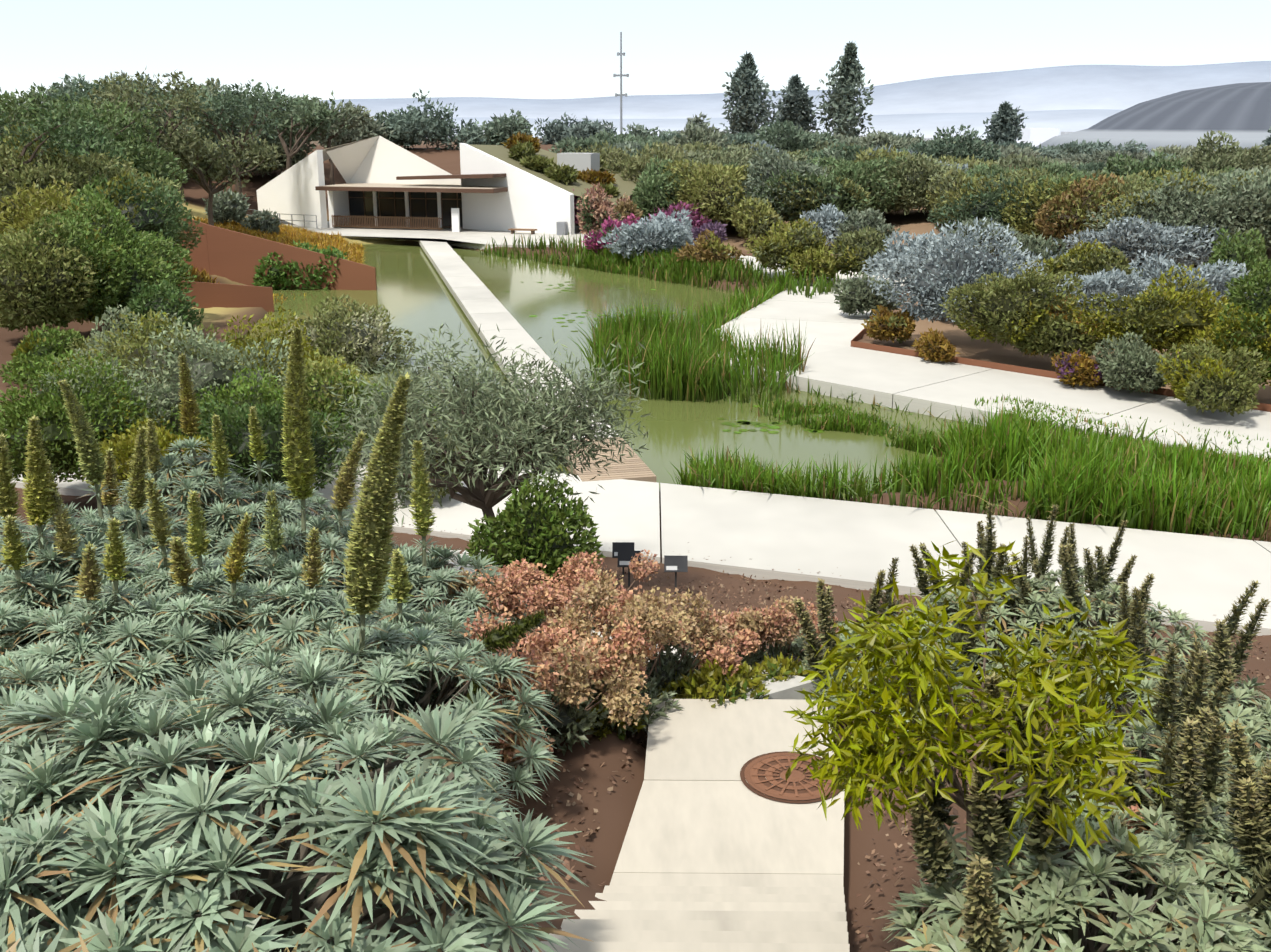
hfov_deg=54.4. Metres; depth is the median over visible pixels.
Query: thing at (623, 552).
plant label signs
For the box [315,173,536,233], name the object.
canopy bench
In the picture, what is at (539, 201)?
building walls
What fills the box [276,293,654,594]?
shrubs
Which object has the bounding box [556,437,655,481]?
timber walkway deck
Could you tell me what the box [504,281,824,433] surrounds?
pond lily plants
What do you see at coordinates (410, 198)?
building window frames
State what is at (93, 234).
hill shrubs
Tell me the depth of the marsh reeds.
25.90 m
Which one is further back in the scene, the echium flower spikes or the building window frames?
the building window frames
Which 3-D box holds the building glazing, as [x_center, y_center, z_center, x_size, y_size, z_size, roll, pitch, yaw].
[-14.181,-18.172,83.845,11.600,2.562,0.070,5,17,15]
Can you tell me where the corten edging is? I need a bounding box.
[166,218,1270,411]
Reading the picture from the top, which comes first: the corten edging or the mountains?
the mountains
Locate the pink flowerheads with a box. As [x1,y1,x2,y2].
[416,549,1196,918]
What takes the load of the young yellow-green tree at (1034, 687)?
on the terrain ground
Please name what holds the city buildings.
on the terrain ground
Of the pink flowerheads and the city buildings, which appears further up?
the city buildings
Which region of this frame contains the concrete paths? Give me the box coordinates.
[6,221,1270,635]
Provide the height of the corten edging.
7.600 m
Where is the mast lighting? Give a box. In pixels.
[613,32,628,133]
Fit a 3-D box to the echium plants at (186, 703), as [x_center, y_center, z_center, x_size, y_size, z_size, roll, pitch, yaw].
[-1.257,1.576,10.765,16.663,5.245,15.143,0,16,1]
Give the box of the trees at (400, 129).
[0,41,1270,225]
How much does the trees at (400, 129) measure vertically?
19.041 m
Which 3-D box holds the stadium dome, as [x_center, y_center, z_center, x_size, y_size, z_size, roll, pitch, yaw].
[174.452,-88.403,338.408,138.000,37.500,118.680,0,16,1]
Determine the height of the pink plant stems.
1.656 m
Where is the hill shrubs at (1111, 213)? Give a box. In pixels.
[502,119,1270,416]
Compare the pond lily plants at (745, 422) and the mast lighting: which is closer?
the pond lily plants at (745, 422)
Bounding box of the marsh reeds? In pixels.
[167,215,1270,541]
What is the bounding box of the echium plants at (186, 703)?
[0,436,1270,951]
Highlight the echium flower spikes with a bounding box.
[0,327,1270,951]
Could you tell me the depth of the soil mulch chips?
9.93 m
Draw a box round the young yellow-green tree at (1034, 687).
[783,540,1183,890]
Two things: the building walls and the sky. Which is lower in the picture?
the building walls
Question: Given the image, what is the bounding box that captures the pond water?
[249,243,985,497]
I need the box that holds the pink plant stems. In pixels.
[475,568,816,723]
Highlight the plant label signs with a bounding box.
[612,542,687,593]
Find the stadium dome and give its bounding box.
[1037,82,1270,151]
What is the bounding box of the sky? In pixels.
[0,0,1270,102]
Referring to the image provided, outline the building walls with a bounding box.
[256,135,637,234]
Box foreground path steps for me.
[428,550,849,951]
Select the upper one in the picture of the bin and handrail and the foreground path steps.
the bin and handrail
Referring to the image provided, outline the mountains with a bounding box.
[320,61,1270,139]
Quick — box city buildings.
[448,122,1071,146]
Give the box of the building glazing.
[349,191,462,226]
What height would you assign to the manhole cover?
0.022 m
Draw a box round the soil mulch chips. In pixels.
[310,513,1269,951]
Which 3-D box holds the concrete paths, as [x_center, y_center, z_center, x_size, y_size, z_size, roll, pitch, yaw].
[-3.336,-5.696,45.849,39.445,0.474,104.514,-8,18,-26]
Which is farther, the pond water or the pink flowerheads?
the pond water
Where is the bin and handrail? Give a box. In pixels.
[247,209,566,234]
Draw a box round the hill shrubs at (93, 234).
[0,73,441,509]
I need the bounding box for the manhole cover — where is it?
[740,751,842,802]
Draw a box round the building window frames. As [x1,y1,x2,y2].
[348,191,462,227]
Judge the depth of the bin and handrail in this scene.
78.48 m
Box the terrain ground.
[0,138,1270,951]

